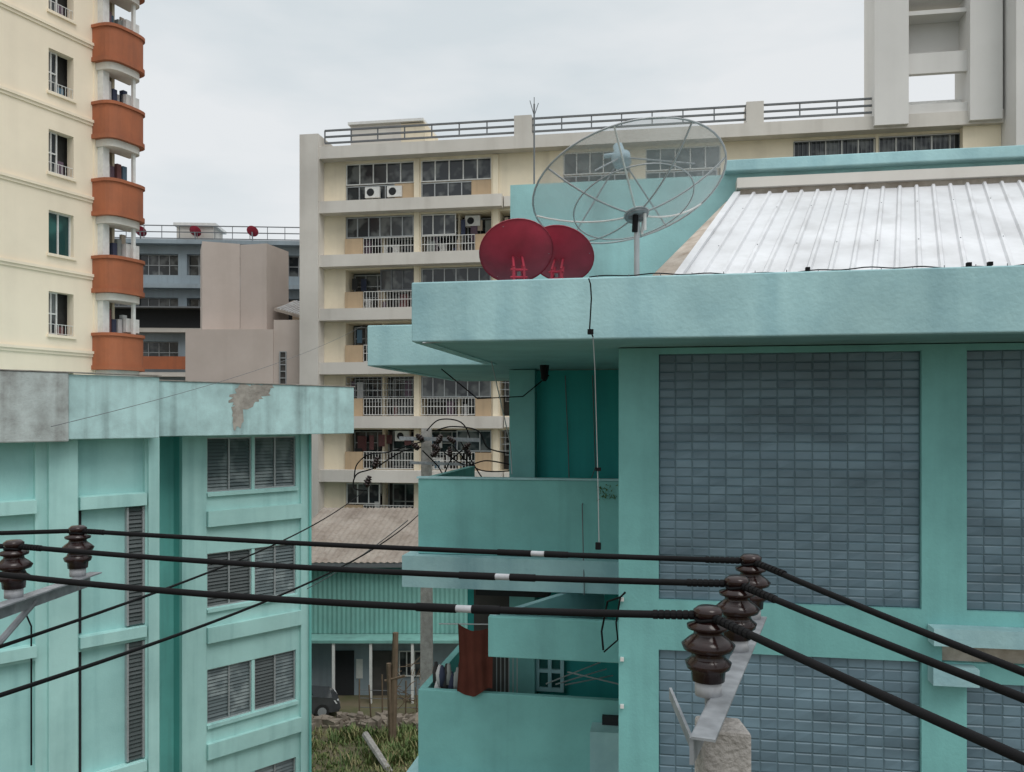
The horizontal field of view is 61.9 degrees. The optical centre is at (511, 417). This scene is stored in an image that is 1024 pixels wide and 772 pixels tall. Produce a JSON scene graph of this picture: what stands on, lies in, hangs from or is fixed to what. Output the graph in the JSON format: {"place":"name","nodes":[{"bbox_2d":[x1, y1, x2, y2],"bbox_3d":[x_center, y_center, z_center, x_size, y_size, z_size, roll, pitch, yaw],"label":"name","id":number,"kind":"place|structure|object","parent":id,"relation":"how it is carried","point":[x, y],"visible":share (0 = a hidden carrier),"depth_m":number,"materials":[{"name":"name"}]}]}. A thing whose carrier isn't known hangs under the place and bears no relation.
{"place":"outdoors","nodes":[
{"label":"outdoors","id":0,"kind":"place"},
{"bbox_2d":[174,436,178,771],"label":"recess return","id":1,"kind":"object","parent":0,"point":[176,607],"visible":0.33,"depth_m":24.60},
{"bbox_2d":[115,222,299,379],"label":"bluegrey apartment block","id":2,"kind":"structure","parent":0,"point":[167,310],"depth_m":60.30,"materials":[{"name":"paint"}]},
{"bbox_2d":[136,226,146,238],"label":"satellite dish","id":3,"kind":"object","parent":2,"relation":"on","point":[142,234],"visible":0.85,"depth_m":60.44,"materials":[{"name":"red paint"}]},
{"bbox_2d":[189,226,200,237],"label":"satellite dish","id":4,"kind":"object","parent":2,"relation":"on","point":[194,229],"visible":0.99,"depth_m":60.39,"materials":[{"name":"red paint"}]},
{"bbox_2d":[247,226,257,239],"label":"satellite dish","id":5,"kind":"object","parent":2,"relation":"on","point":[252,231],"visible":1,"depth_m":60.40,"materials":[{"name":"red paint"}]},
{"bbox_2d":[185,241,299,475],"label":"concrete stair tower","id":6,"kind":"structure","parent":0,"point":[247,309],"depth_m":49.86,"materials":[{"name":"concrete"}]},
{"bbox_2d":[312,695,417,771],"bbox_3d":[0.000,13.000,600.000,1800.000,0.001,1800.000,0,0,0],"label":"ground","id":7,"kind":"structure","parent":0,"point":[349,703],"depth_m":37.67,"materials":[{"name":"plant"}]},
{"bbox_2d":[0,525,101,643],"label":"utility pole","id":8,"kind":"object","parent":7,"relation":"on","point":[14,560],"visible":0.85,"depth_m":4.53,"materials":[{"name":"metal"}]},
{"bbox_2d":[0,0,144,376],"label":"apartment tower","id":9,"kind":"structure","parent":7,"relation":"on","point":[71,201],"depth_m":32.55,"materials":[{"name":"beige paint"}]},
{"bbox_2d":[0,438,146,771],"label":"wing walls","id":10,"kind":"structure","parent":7,"relation":"on","point":[40,620],"depth_m":19.89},
{"bbox_2d":[26,615,31,764],"bbox_3d":[-11.129,6.197,19.612,0.035,3.607,0.189,0,0,43],"label":"conduit","id":11,"kind":"object","parent":10,"relation":"attached to","point":[27,617],"visible":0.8,"depth_m":19.65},
{"bbox_2d":[0,370,68,442],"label":"old parapet","id":12,"kind":"structure","parent":10,"relation":"on","point":[34,406],"depth_m":19.23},
{"bbox_2d":[0,439,142,771],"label":"wing panels","id":13,"kind":"object","parent":10,"relation":"attached to","point":[110,466],"visible":0.63,"depth_m":20.85,"materials":[{"name":"paint"}]},
{"bbox_2d":[0,493,146,771],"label":"wing ledges","id":14,"kind":"object","parent":10,"relation":"attached to","point":[30,507],"visible":0.91,"depth_m":20.70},
{"bbox_2d":[79,511,80,771],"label":"slit windows","id":15,"kind":"structure","parent":10,"relation":"attached to","point":[79,673],"depth_m":20.57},
{"bbox_2d":[47,438,158,771],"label":"wing pilaster","id":16,"kind":"object","parent":10,"relation":"attached to","point":[62,642],"visible":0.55,"depth_m":20.17,"materials":[{"name":"paint"}]},
{"bbox_2d":[69,374,158,438],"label":"wing parapet","id":17,"kind":"structure","parent":10,"relation":"on","point":[92,395],"depth_m":20.58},
{"bbox_2d":[0,369,161,375],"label":"wing coping","id":18,"kind":"object","parent":17,"relation":"on","point":[83,372],"visible":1,"depth_m":20.19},
{"bbox_2d":[125,506,144,761],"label":"wing window frames","id":19,"kind":"structure","parent":10,"relation":"in","point":[127,644],"depth_m":21.36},
{"bbox_2d":[207,438,290,486],"bbox_3d":[-8.809,6.490,24.580,0.994,11.740,6.434,0,0,23],"label":"louvre back","id":20,"kind":"object","parent":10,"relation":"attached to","point":[246,461],"visible":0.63,"depth_m":26.06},
{"bbox_2d":[159,436,173,771],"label":"recess wall","id":21,"kind":"structure","parent":7,"relation":"on","point":[166,611],"depth_m":24.57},
{"bbox_2d":[179,434,308,771],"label":"pilaster","id":22,"kind":"object","parent":7,"relation":"on","point":[192,614],"visible":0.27,"depth_m":24.70,"materials":[{"name":"green paint"}]},
{"bbox_2d":[309,434,311,771],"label":"drainpipe","id":23,"kind":"object","parent":22,"relation":"attached to","point":[310,606],"visible":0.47,"depth_m":27.37,"materials":[{"name":"green paint"}]},
{"bbox_2d":[207,434,298,771],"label":"walls","id":24,"kind":"structure","parent":7,"relation":"on","point":[238,650],"depth_m":26.18,"materials":[{"name":"green paint"}]},
{"bbox_2d":[129,506,273,760],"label":"louvers","id":25,"kind":"object","parent":24,"relation":"attached to","point":[217,581],"visible":0.85,"depth_m":21.62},
{"bbox_2d":[207,437,293,771],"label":"window","id":26,"kind":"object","parent":24,"relation":"attached to","point":[217,692],"visible":0.96,"depth_m":26.33,"materials":[{"name":"glass"}]},
{"bbox_2d":[207,436,294,771],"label":"window frames","id":27,"kind":"structure","parent":24,"relation":"attached to","point":[228,572],"depth_m":26.09,"materials":[{"name":"metal"}]},
{"bbox_2d":[207,487,298,729],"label":"sills","id":28,"kind":"structure","parent":24,"relation":"attached to","point":[249,715],"depth_m":25.86,"materials":[{"name":"green paint"}]},
{"bbox_2d":[251,437,254,771],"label":"mullion","id":29,"kind":"object","parent":24,"relation":"attached to","point":[252,574],"visible":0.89,"depth_m":26.12,"materials":[{"name":"green paint"}]},
{"bbox_2d":[207,503,301,760],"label":"floor ledges","id":30,"kind":"object","parent":24,"relation":"attached to","point":[250,738],"visible":1,"depth_m":25.93,"materials":[{"name":"green paint"}]},
{"bbox_2d":[312,685,340,715],"bbox_3d":[-9.752,12.269,37.252,4.364,1.458,1.763,0,0,-18],"label":"parked car","id":31,"kind":"object","parent":7,"relation":"on","point":[325,700],"visible":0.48,"depth_m":36.99,"materials":[{"name":"paint"}]},
{"bbox_2d":[312,718,417,771],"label":"weeds","id":32,"kind":"object","parent":7,"relation":"on","point":[396,753],"visible":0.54,"depth_m":33.17,"materials":[{"name":"green plant"}]},
{"bbox_2d":[312,710,417,730],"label":"rubble wall","id":33,"kind":"structure","parent":7,"relation":"on","point":[347,719],"depth_m":35.79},
{"bbox_2d":[362,731,392,771],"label":"fallen concrete post","id":34,"kind":"object","parent":7,"relation":"on","point":[373,747],"visible":1,"depth_m":31.92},
{"bbox_2d":[359,657,419,717],"bbox_3d":[-4.564,11.705,36.992,4.140,2.674,0.594,0,0,0],"label":"fence","id":35,"kind":"object","parent":7,"relation":"on","point":[405,701],"visible":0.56,"depth_m":36.88,"materials":[{"name":"brown wood"}]},
{"bbox_2d":[312,507,467,703],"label":"workshop shed","id":36,"kind":"structure","parent":7,"relation":"on","point":[351,646],"depth_m":39.99,"materials":[{"name":"paint"}]},
{"bbox_2d":[335,650,353,694],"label":"doors","id":37,"kind":"structure","parent":36,"relation":"in","point":[344,659],"depth_m":39.98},
{"bbox_2d":[384,632,404,741],"bbox_3d":[-4.688,10.800,34.180,0.823,4.407,0.339,0,0,0],"label":"wooden post","id":38,"kind":"object","parent":7,"relation":"on","point":[392,676],"visible":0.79,"depth_m":34.08,"materials":[{"name":"brown wood"}]},
{"bbox_2d":[353,418,508,686],"bbox_3d":[-1.916,6.505,20.769,3.840,12.991,0.802,0,0,0],"label":"utility pole","id":39,"kind":"object","parent":7,"relation":"on","point":[425,438],"visible":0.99,"depth_m":20.76,"materials":[{"name":"concrete"}]},
{"bbox_2d":[0,489,365,648],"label":"service cable","id":40,"kind":"object","parent":39,"relation":"attached to","point":[9,643],"visible":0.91,"depth_m":5.77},
{"bbox_2d":[0,515,417,697],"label":"service cable","id":41,"kind":"object","parent":39,"relation":"attached to","point":[44,680],"visible":0.88,"depth_m":5.63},
{"bbox_2d":[307,520,407,588],"bbox_3d":[-4.160,3.660,22.500,4.395,2.300,0.024,0,0,43],"label":"service cable","id":42,"kind":"object","parent":39,"relation":"attached to","point":[362,554],"visible":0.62,"depth_m":22.12,"materials":[{"name":"rubber"}]},
{"bbox_2d":[509,370,536,693],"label":"wing pillar","id":43,"kind":"structure","parent":7,"relation":"on","point":[523,425],"depth_m":13.99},
{"bbox_2d":[407,756,417,771],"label":"balcony slab","id":44,"kind":"structure","parent":43,"relation":"on","point":[413,767],"depth_m":13.44,"materials":[{"name":"teal paint"}]},
{"bbox_2d":[434,664,440,687],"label":"clothes","id":45,"kind":"object","parent":44,"relation":"on","point":[437,684],"visible":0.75,"depth_m":13.38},
{"bbox_2d":[432,661,458,688],"bbox_3d":[-0.987,4.110,13.421,0.538,0.572,0.138,0,0,7],"label":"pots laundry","id":46,"kind":"object","parent":44,"relation":"on","point":[445,685],"visible":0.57,"depth_m":13.41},
{"bbox_2d":[439,665,453,688],"bbox_3d":[-1.030,4.094,13.406,0.274,0.427,0.134,0,0,0],"label":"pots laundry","id":47,"kind":"object","parent":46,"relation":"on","point":[442,676],"visible":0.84,"depth_m":13.36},
{"bbox_2d":[418,687,618,771],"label":"balcony front","id":48,"kind":"structure","parent":44,"relation":"on","point":[487,731],"depth_m":12.97,"materials":[{"name":"teal paint"}]},
{"bbox_2d":[402,551,618,593],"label":"balcony slab","id":49,"kind":"structure","parent":43,"relation":"attached to","point":[416,560],"depth_m":12.77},
{"bbox_2d":[418,479,618,558],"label":"balcony front","id":50,"kind":"structure","parent":49,"relation":"attached to","point":[539,515],"depth_m":12.94,"materials":[{"name":"teal paint"}]},
{"bbox_2d":[417,476,618,480],"bbox_3d":[0.190,0.921,12.981,3.355,0.027,0.160,0,0,10],"label":"balcony coping","id":51,"kind":"object","parent":50,"relation":"on","point":[518,478],"visible":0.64,"depth_m":12.95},
{"bbox_2d":[597,484,617,501],"bbox_3d":[1.412,1.113,12.725,0.348,0.277,0.198,0,0,0],"label":"wall fern","id":52,"kind":"object","parent":50,"relation":"attached to","point":[603,496],"depth_m":12.67,"materials":[{"name":"green plant"}]},
{"bbox_2d":[565,375,595,594],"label":"wall cables","id":53,"kind":"object","parent":49,"relation":"attached to","point":[568,458],"depth_m":13.96,"materials":[{"name":"rubber"}]},
{"bbox_2d":[476,589,550,597],"bbox_3d":[0.026,2.745,14.015,1.200,0.310,0.300,0,0,10],"label":"shadow gap","id":54,"kind":"object","parent":43,"relation":"attached to","point":[513,593],"visible":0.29,"depth_m":13.87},
{"bbox_2d":[536,659,563,691],"bbox_3d":[0.625,4.164,14.059,0.468,0.673,0.055,0,0,10],"label":"window frame","id":55,"kind":"object","parent":43,"relation":"attached to","point":[549,670],"visible":0.66,"depth_m":14.03,"materials":[{"name":"paint"}]},
{"bbox_2d":[540,659,559,687],"bbox_3d":[0.630,4.164,14.091,0.460,0.673,0.081,0,0,0],"label":"window pane","id":56,"kind":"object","parent":55,"relation":"in","point":[544,676],"visible":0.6,"depth_m":14.10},
{"bbox_2d":[468,589,618,697],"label":"wing wall","id":57,"kind":"structure","parent":7,"relation":"on","point":[598,688],"depth_m":14.05,"materials":[{"name":"teal paint"}]},
{"bbox_2d":[474,589,508,691],"bbox_3d":[-0.299,3.950,14.275,0.682,2.301,0.060,0,0,10],"label":"door","id":58,"kind":"structure","parent":57,"relation":"attached to","point":[502,601],"depth_m":14.24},
{"bbox_2d":[300,0,1023,518],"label":"apartment block","id":59,"kind":"structure","parent":7,"relation":"on","point":[392,212],"depth_m":46.90,"materials":[{"name":"beige concrete"}]},
{"bbox_2d":[51,326,361,426],"bbox_3d":[-7.280,-2.090,27.000,0.012,4.471,26.008,0,0,1],"label":"service cable","id":60,"kind":"object","parent":59,"relation":"attached to","point":[180,393],"visible":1,"depth_m":18.69,"materials":[{"name":"rubber"}]},
{"bbox_2d":[669,553,770,771],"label":"utility pole","id":61,"kind":"object","parent":7,"relation":"on","point":[717,739],"visible":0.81,"depth_m":2.86,"materials":[{"name":"ceramic"}]},
{"bbox_2d":[0,571,1023,765],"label":"power cable","id":62,"kind":"object","parent":61,"relation":"attached to","point":[995,746],"visible":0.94,"depth_m":3.00,"materials":[{"name":"rubber"}]},
{"bbox_2d":[0,544,1023,702],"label":"power cable","id":63,"kind":"object","parent":61,"relation":"attached to","point":[1011,693],"visible":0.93,"depth_m":3.61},
{"bbox_2d":[0,529,1023,676],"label":"power cable","id":64,"kind":"object","parent":61,"relation":"attached to","point":[992,659],"visible":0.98,"depth_m":4.20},
{"bbox_2d":[619,343,1023,771],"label":"front wall","id":65,"kind":"structure","parent":7,"relation":"on","point":[943,487],"depth_m":9.26,"materials":[{"name":"teal paint"}]},
{"bbox_2d":[601,592,625,652],"bbox_3d":[1.172,2.349,9.804,0.094,0.797,0.480,0,0,-23],"label":"corner cable","id":66,"kind":"object","parent":65,"relation":"attached to","point":[613,599],"visible":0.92,"depth_m":9.85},
{"bbox_2d":[620,597,623,708],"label":"pipe clips","id":67,"kind":"object","parent":65,"relation":"attached to","point":[622,659],"visible":1,"depth_m":9.64,"materials":[{"name":"white paint"}]},
{"bbox_2d":[659,350,1023,771],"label":"tiles","id":68,"kind":"object","parent":65,"relation":"attached to","point":[762,372],"visible":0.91,"depth_m":9.36,"materials":[{"name":"tile"}]},
{"bbox_2d":[659,350,1023,771],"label":"grout","id":69,"kind":"object","parent":65,"relation":"attached to","point":[865,506],"visible":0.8,"depth_m":9.34,"materials":[{"name":"concrete"}]},
{"bbox_2d":[928,624,1023,687],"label":"ledge","id":70,"kind":"object","parent":65,"relation":"attached to","point":[993,637],"visible":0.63,"depth_m":8.87,"materials":[{"name":"teal paint"}]},
{"bbox_2d":[942,646,1023,663],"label":"slot back","id":71,"kind":"object","parent":65,"relation":"attached to","point":[1008,655],"visible":0.5,"depth_m":9.08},
{"bbox_3d":[1.585,6.105,11.811,0.747,13.790,4.235,0,0,0],"label":"side wall","id":72,"kind":"object","parent":7,"relation":"on","visible":0},
{"bbox_2d":[546,662,618,685],"bbox_3d":[1.094,4.001,13.342,1.146,0.224,0.576,0,0,0],"label":"drying rack","id":73,"kind":"object","parent":72,"relation":"attached to","point":[586,675],"visible":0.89,"depth_m":13.27,"materials":[{"name":"metal"}]},
{"bbox_2d":[421,645,458,687],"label":"balcony end","id":74,"kind":"structure","parent":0,"point":[452,658],"depth_m":14.88,"materials":[{"name":"teal paint"}]},
{"bbox_2d":[446,663,458,688],"bbox_3d":[-0.919,4.082,13.393,0.239,0.457,0.101,0,0,8],"label":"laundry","id":75,"kind":"object","parent":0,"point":[455,677],"visible":0.71,"depth_m":13.36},
{"bbox_2d":[431,466,474,476],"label":"balcony end","id":76,"kind":"structure","parent":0,"point":[468,471],"depth_m":15.62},
{"bbox_2d":[496,657,517,692],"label":"gate bars","id":77,"kind":"object","parent":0,"point":[508,674],"visible":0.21,"depth_m":13.56,"materials":[{"name":"metal"}]},
{"bbox_2d":[115,0,954,240],"label":"sky","id":78,"kind":"structure","parent":0,"point":[227,93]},
{"bbox_2d":[537,370,618,477],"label":"wing wall","id":79,"kind":"structure","parent":0,"point":[552,450],"depth_m":14.08,"materials":[{"name":"paint"}]},
{"bbox_2d":[590,722,618,771],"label":"vent hood","id":80,"kind":"object","parent":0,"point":[604,748],"visible":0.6,"depth_m":12.32,"materials":[{"name":"teal paint"}]},
{"bbox_2d":[602,714,618,725],"bbox_3d":[1.470,4.506,12.638,0.265,0.190,0.090,0,0,10],"label":"vent","id":81,"kind":"object","parent":80,"relation":"attached to","point":[612,720],"visible":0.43,"depth_m":12.60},
{"label":"landing floor","id":82,"kind":"structure","parent":0,"visible":0},
{"bbox_2d":[439,623,487,624],"bbox_3d":[0.310,3.141,12.959,2.911,0.090,0.020,0,0,8],"label":"clothes pole","id":83,"kind":"object","parent":82,"relation":"on","point":[462,624],"visible":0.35,"depth_m":13.11,"materials":[{"name":"metal"}]},
{"bbox_2d":[457,624,492,696],"bbox_3d":[-0.548,3.703,13.026,0.596,1.094,0.102,0,0,9],"label":"hanging cloth","id":84,"kind":"object","parent":83,"relation":"hanging from","point":[475,672],"visible":0.93,"depth_m":13.04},
{"bbox_2d":[490,592,604,618],"bbox_3d":[0.588,2.864,12.411,0.100,0.533,2.864,0,0,36],"label":"landing diagonal","id":85,"kind":"object","parent":82,"relation":"on","point":[577,600],"visible":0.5,"depth_m":12.70,"materials":[{"name":"teal paint"}]},
{"bbox_2d":[488,615,618,662],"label":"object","id":86,"kind":"object","parent":82,"relation":"on","point":[553,638],"visible":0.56,"depth_m":11.04,"materials":[{"name":"teal paint"}]},
{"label":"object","id":87,"kind":"object","parent":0,"visible":0},
{"bbox_2d":[385,363,618,380],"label":"soffit","id":88,"kind":"structure","parent":87,"relation":"on","point":[473,372],"depth_m":14.16,"materials":[{"name":"paint"}]},
{"bbox_2d":[371,366,458,380],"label":"parapet side","id":89,"kind":"structure","parent":88,"relation":"on","point":[399,370],"depth_m":14.87,"materials":[{"name":"teal paint"}]},
{"bbox_2d":[368,325,485,365],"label":"parapet","id":90,"kind":"structure","parent":88,"relation":"on","point":[391,345],"depth_m":12.90,"materials":[{"name":"teal paint"}]},
{"bbox_2d":[441,369,548,398],"bbox_3d":[-0.239,-0.524,13.506,1.930,0.466,0.139,0,0,-32],"label":"soffit cable","id":91,"kind":"object","parent":88,"relation":"attached to","point":[490,397],"visible":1,"depth_m":13.36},
{"bbox_2d":[540,365,548,380],"bbox_3d":[0.464,-0.640,12.200,0.135,0.232,0.135,0,0,0],"label":"soffit lamp","id":92,"kind":"object","parent":88,"relation":"attached to","point":[544,370],"visible":1,"depth_m":12.15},
{"bbox_2d":[652,202,725,275],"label":"gable slab","id":93,"kind":"structure","parent":88,"relation":"on","point":[673,262],"depth_m":11.49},
{"bbox_2d":[674,191,739,273],"bbox_3d":[2.786,-2.575,11.953,0.115,2.150,4.082,0,0,25],"label":"verge board","id":94,"kind":"object","parent":93,"relation":"attached to","point":[690,258],"visible":0.43,"depth_m":11.60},
{"bbox_2d":[434,334,1023,363],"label":"soffit","id":95,"kind":"structure","parent":88,"relation":"attached to","point":[531,352],"depth_m":9.31,"materials":[{"name":"paint"}]},
{"bbox_2d":[416,343,496,364],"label":"parapet side","id":96,"kind":"structure","parent":95,"relation":"on","point":[450,351],"depth_m":10.45,"materials":[{"name":"teal paint"}]},
{"bbox_2d":[422,342,511,473],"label":"loose wires","id":97,"kind":"object","parent":95,"relation":"hanging from","point":[500,402],"visible":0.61,"depth_m":12.75,"materials":[{"name":"rubber"}]},
{"bbox_2d":[479,218,552,279],"bbox_3d":[0.046,-1.551,9.248,0.808,1.102,0.567,0,0,0],"label":"satellite dish","id":98,"kind":"object","parent":95,"relation":"on","point":[516,249],"visible":0.95,"depth_m":9.13,"materials":[{"name":"red paint"}]},
{"bbox_2d":[541,225,593,278],"bbox_3d":[0.564,-1.591,9.898,0.770,1.182,0.598,0,0,0],"label":"satellite dish","id":99,"kind":"object","parent":95,"relation":"on","point":[573,254],"visible":0.71,"depth_m":9.75,"materials":[{"name":"red paint"}]},
{"bbox_2d":[532,116,726,275],"bbox_3d":[1.424,-2.208,10.400,2.364,2.417,2.240,0,0,0],"label":"satellite dish","id":100,"kind":"object","parent":95,"relation":"on","point":[621,158],"visible":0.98,"depth_m":10.20,"materials":[{"name":"grey"}]},
{"bbox_2d":[412,265,1023,342],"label":"parapet","id":101,"kind":"structure","parent":95,"relation":"on","point":[940,301],"depth_m":8.32,"materials":[{"name":"teal paint"}]},
{"bbox_2d":[588,278,598,541],"bbox_3d":[0.826,-0.028,8.660,0.065,2.726,0.512,0,0,12],"label":"drop cable","id":102,"kind":"object","parent":101,"relation":"hanging from","point":[596,438],"depth_m":8.69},
{"bbox_2d":[587,329,600,549],"bbox_3d":[0.835,0.247,8.640,0.058,2.241,0.554,0,0,14],"label":"drop cable joint","id":103,"kind":"object","parent":101,"relation":"attached to","point":[597,544],"visible":1,"depth_m":8.85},
{"bbox_2d":[589,264,1023,277],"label":"parapet cable","id":104,"kind":"object","parent":101,"relation":"on","point":[798,271],"visible":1,"depth_m":8.22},
{"bbox_2d":[805,261,992,270],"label":"cable clips","id":105,"kind":"object","parent":101,"relation":"on","point":[967,264],"visible":1,"depth_m":7.97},
{"bbox_2d":[510,160,1023,278],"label":"block","id":106,"kind":"structure","parent":88,"relation":"on","point":[659,249],"depth_m":14.30,"materials":[{"name":"teal paint"}]},
{"bbox_2d":[530,97,538,183],"bbox_3d":[0.387,-3.501,14.900,0.162,4.202,0.030,0,0,0],"label":"rooftop antenna","id":107,"kind":"object","parent":106,"relation":"on","point":[533,110],"visible":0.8,"depth_m":14.89,"materials":[{"name":"paint"}]},
{"bbox_2d":[686,180,1023,274],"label":"sheet roof","id":108,"kind":"structure","parent":106,"relation":"attached to","point":[785,230],"depth_m":11.36,"materials":[{"name":"metal"}]},
{"bbox_2d":[724,145,1023,174],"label":"block coping","id":109,"kind":"object","parent":106,"relation":"on","point":[894,159],"visible":0.2,"depth_m":13.45,"materials":[{"name":"teal paint"}]},
{"bbox_2d":[736,164,1023,190],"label":"ridge beam","id":110,"kind":"structure","parent":106,"relation":"attached to","point":[996,171],"depth_m":13.34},
{"bbox_2d":[740,176,1023,194],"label":"ridge gap","id":111,"kind":"object","parent":106,"relation":"attached to","point":[886,185],"visible":0.2,"depth_m":13.42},
{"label":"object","id":112,"kind":"object","parent":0,"visible":0},
{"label":"roof slab","id":113,"kind":"object","parent":112,"relation":"on","visible":0},
{"bbox_2d":[159,381,353,436],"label":"parapet","id":114,"kind":"structure","parent":113,"relation":"on","point":[206,410],"depth_m":25.11,"materials":[{"name":"green paint"}]},
{"bbox_2d":[228,384,272,429],"bbox_3d":[-7.604,-0.315,24.949,0.006,1.351,1.484,0,0,43],"label":"peeling wall patch","id":115,"kind":"object","parent":114,"relation":"attached to","point":[244,396],"visible":1,"depth_m":24.77,"materials":[{"name":"paint"}]},
{"bbox_2d":[159,380,354,386],"bbox_3d":[-7.536,-1.016,25.157,0.230,0.027,6.979,0,0,43],"label":"coping","id":116,"kind":"object","parent":114,"relation":"on","point":[255,383],"visible":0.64,"depth_m":24.97,"materials":[{"name":"paint"}]}
]}

